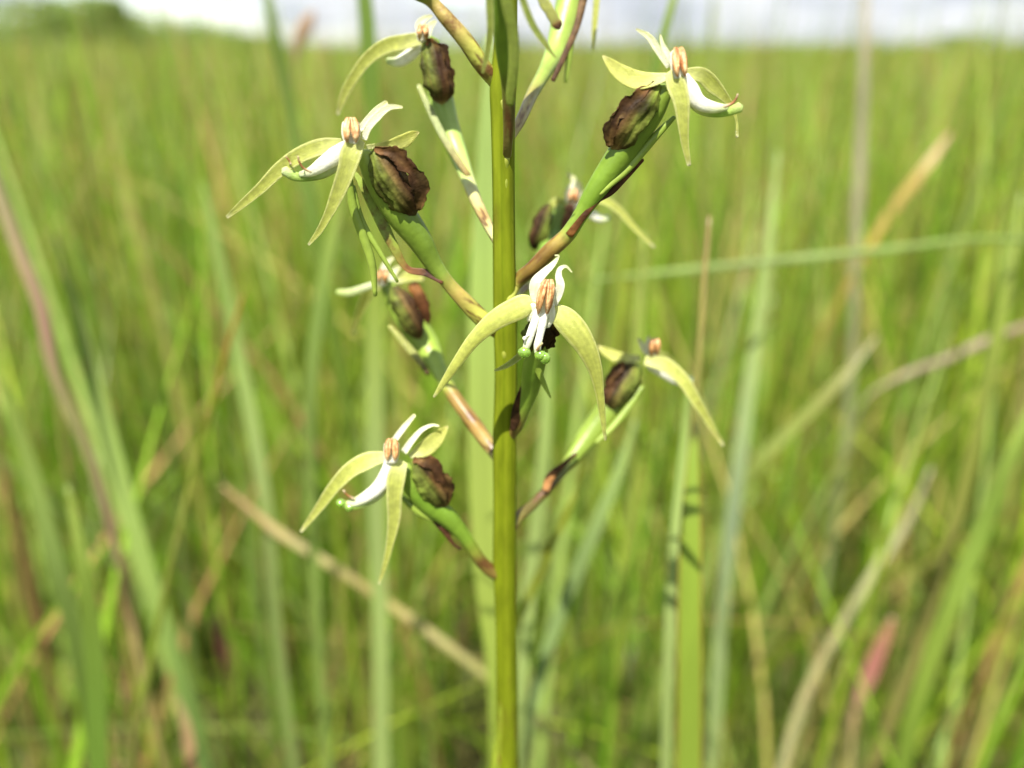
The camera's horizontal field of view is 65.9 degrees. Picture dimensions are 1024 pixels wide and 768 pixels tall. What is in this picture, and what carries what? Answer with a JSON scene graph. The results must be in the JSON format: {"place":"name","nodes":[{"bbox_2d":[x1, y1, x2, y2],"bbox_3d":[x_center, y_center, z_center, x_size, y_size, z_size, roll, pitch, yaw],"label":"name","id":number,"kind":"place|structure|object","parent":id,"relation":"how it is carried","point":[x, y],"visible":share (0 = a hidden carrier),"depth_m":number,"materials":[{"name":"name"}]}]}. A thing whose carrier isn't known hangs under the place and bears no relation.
{"place":"outdoors","nodes":[
{"label":"outdoors","id":0,"kind":"place"},
{"bbox_2d":[0,0,1023,767],"bbox_3d":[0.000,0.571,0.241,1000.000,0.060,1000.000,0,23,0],"label":"ground","id":1,"kind":"structure","parent":0,"point":[214,717],"depth_m":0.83,"materials":[{"name":"green plant"}]},
{"bbox_2d":[0,364,87,764],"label":"grass plant","id":2,"kind":"object","parent":1,"relation":"on","point":[61,585],"depth_m":0.25,"materials":[{"name":"green plant"}]},
{"bbox_2d":[2,0,144,42],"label":"broadleaf tree","id":3,"kind":"object","parent":1,"relation":"on","point":[99,3],"visible":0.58,"depth_m":53.76,"materials":[{"name":"green plant"}]},
{"bbox_2d":[0,177,169,767],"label":"jointed stalk","id":4,"kind":"object","parent":1,"relation":"on","point":[33,286],"visible":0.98,"depth_m":0.26,"materials":[{"name":"brown plant"}]},
{"bbox_2d":[65,485,108,767],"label":"grass plant","id":5,"kind":"object","parent":1,"relation":"on","point":[97,711],"depth_m":0.23,"materials":[{"name":"green plant"}]},
{"bbox_2d":[54,234,211,767],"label":"grass plant","id":6,"kind":"object","parent":1,"relation":"on","point":[129,510],"depth_m":0.28,"materials":[{"name":"green plant"}]},
{"bbox_2d":[0,0,270,51],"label":"wood","id":7,"kind":"object","parent":1,"relation":"on","point":[180,31],"visible":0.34,"depth_m":57.50,"materials":[{"name":"green plant"}]},
{"bbox_2d":[127,295,243,767],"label":"grass culm","id":8,"kind":"object","parent":1,"relation":"on","point":[138,727],"depth_m":0.21,"materials":[{"name":"green plant"}]},
{"bbox_2d":[174,693,196,767],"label":"grass plant","id":9,"kind":"object","parent":1,"relation":"on","point":[189,742],"depth_m":0.25,"materials":[{"name":"plant"}]},
{"bbox_2d":[213,597,236,767],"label":"red leaf sheath","id":10,"kind":"object","parent":1,"relation":"on","point":[220,641],"visible":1,"depth_m":0.33,"materials":[{"name":"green plant"}]},
{"bbox_2d":[200,181,298,767],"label":"grass plant","id":11,"kind":"object","parent":1,"relation":"on","point":[249,408],"depth_m":0.28,"materials":[{"name":"green plant"}]},
{"bbox_2d":[289,10,321,750],"bbox_3d":[-0.116,0.116,0.508,0.044,0.647,0.027,-8,24,-18],"label":"seed spike","id":12,"kind":"object","parent":1,"relation":"on","point":[304,28],"visible":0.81,"depth_m":0.42,"materials":[{"name":"green plant"}]},
{"bbox_2d":[304,198,343,767],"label":"grass plant","id":13,"kind":"object","parent":1,"relation":"on","point":[321,293],"depth_m":0.25,"materials":[{"name":"green plant"}]},
{"bbox_2d":[264,0,409,767],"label":"grass plant","id":14,"kind":"object","parent":1,"relation":"on","point":[296,137],"depth_m":0.30,"materials":[{"name":"green plant"}]},
{"bbox_2d":[357,0,389,767],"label":"grass plant","id":15,"kind":"object","parent":1,"relation":"on","point":[375,398],"depth_m":0.23,"materials":[{"name":"green plant"}]},
{"bbox_2d":[221,485,592,767],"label":"dry grass stalk","id":16,"kind":"object","parent":1,"relation":"on","point":[393,607],"visible":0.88,"depth_m":0.28,"materials":[{"name":"beige plant"}]},
{"bbox_2d":[467,48,495,765],"bbox_3d":[-0.006,0.219,0.286,0.009,0.632,0.027,0,23,0],"label":"grass plant","id":17,"kind":"object","parent":1,"relation":"on","point":[480,381],"depth_m":0.19,"materials":[{"name":"green plant"}]},
{"bbox_2d":[226,0,743,767],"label":"orchid","id":18,"kind":"object","parent":1,"relation":"on","point":[394,184],"visible":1,"depth_m":0.10,"materials":[{"name":"green plant"}]},
{"bbox_2d":[517,348,552,767],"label":"grass plant","id":19,"kind":"object","parent":1,"relation":"on","point":[534,540],"depth_m":0.21,"materials":[{"name":"green plant"}]},
{"bbox_2d":[517,462,585,636],"bbox_3d":[-0.003,0.266,0.283,0.039,0.547,0.010,15,27,32],"label":"grass plant","id":20,"kind":"object","parent":1,"relation":"on","point":[536,579],"depth_m":0.18,"materials":[{"name":"green plant"}]},
{"bbox_2d":[522,421,635,767],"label":"grass plant","id":21,"kind":"object","parent":1,"relation":"on","point":[576,572],"depth_m":0.22,"materials":[{"name":"green plant"}]},
{"bbox_2d":[562,0,676,767],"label":"grass culm","id":22,"kind":"object","parent":1,"relation":"on","point":[664,32],"depth_m":0.19,"materials":[{"name":"green plant"}]},
{"bbox_2d":[608,234,644,767],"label":"grass plant","id":23,"kind":"object","parent":1,"relation":"on","point":[631,492],"depth_m":0.26,"materials":[{"name":"green plant"}]},
{"bbox_2d":[311,42,1014,49],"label":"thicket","id":24,"kind":"object","parent":1,"relation":"on","point":[853,44],"visible":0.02,"depth_m":101.37,"materials":[{"name":"green plant"}]},
{"bbox_2d":[660,374,690,767],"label":"grass plant","id":25,"kind":"object","parent":1,"relation":"on","point":[668,662],"depth_m":0.17,"materials":[{"name":"green plant"}]},
{"bbox_2d":[675,216,710,767],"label":"grass culm","id":26,"kind":"object","parent":1,"relation":"on","point":[689,733],"depth_m":0.15,"materials":[{"name":"green plant"}]},
{"bbox_2d":[706,152,779,767],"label":"grass plant","id":27,"kind":"object","parent":1,"relation":"on","point":[738,467],"depth_m":0.29,"materials":[{"name":"green plant"}]},
{"bbox_2d":[628,333,879,767],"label":"grass plant","id":28,"kind":"object","parent":1,"relation":"on","point":[786,433],"depth_m":0.31,"materials":[{"name":"green plant"}]},
{"bbox_2d":[594,236,1023,280],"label":"grass stalk","id":29,"kind":"object","parent":1,"relation":"on","point":[814,256],"depth_m":0.26,"materials":[{"name":"green plant"}]},
{"bbox_2d":[703,131,952,677],"bbox_3d":[0.167,0.146,0.511,0.110,0.591,0.021,2,23,6],"label":"grass plant","id":30,"kind":"object","parent":1,"relation":"on","point":[911,184],"depth_m":0.42,"materials":[{"name":"plant"}]},
{"bbox_2d":[793,0,868,767],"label":"grass plant","id":31,"kind":"object","parent":1,"relation":"on","point":[860,162],"depth_m":0.42,"materials":[{"name":"plant"}]},
{"bbox_2d":[778,468,931,767],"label":"dry grass stalk","id":32,"kind":"object","parent":1,"relation":"on","point":[833,639],"visible":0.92,"depth_m":0.37,"materials":[{"name":"plant"}]},
{"bbox_2d":[847,617,894,767],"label":"red leaf sheath","id":33,"kind":"object","parent":1,"relation":"on","point":[874,660],"visible":0.98,"depth_m":0.36,"materials":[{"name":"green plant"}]},
{"bbox_2d":[733,323,1023,767],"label":"grass blade","id":34,"kind":"object","parent":1,"relation":"on","point":[970,348],"visible":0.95,"depth_m":0.36,"materials":[{"name":"plant"}]},
{"bbox_2d":[866,193,1022,767],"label":"grass plant","id":35,"kind":"object","parent":1,"relation":"on","point":[975,439],"depth_m":0.32,"materials":[{"name":"green plant"}]},
{"bbox_2d":[921,32,996,48],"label":"broadleaf tree","id":36,"kind":"object","parent":1,"relation":"on","point":[956,35],"visible":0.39,"depth_m":99.67,"materials":[{"name":"green plant"}]},
{"bbox_2d":[894,413,1023,767],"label":"grass plant","id":37,"kind":"object","parent":1,"relation":"on","point":[956,593],"depth_m":0.26,"materials":[{"name":"green plant"}]},
{"bbox_2d":[0,0,1023,49],"label":"sky","id":38,"kind":"structure","parent":0,"point":[398,8],"materials":[{"name":"white"}]}
]}

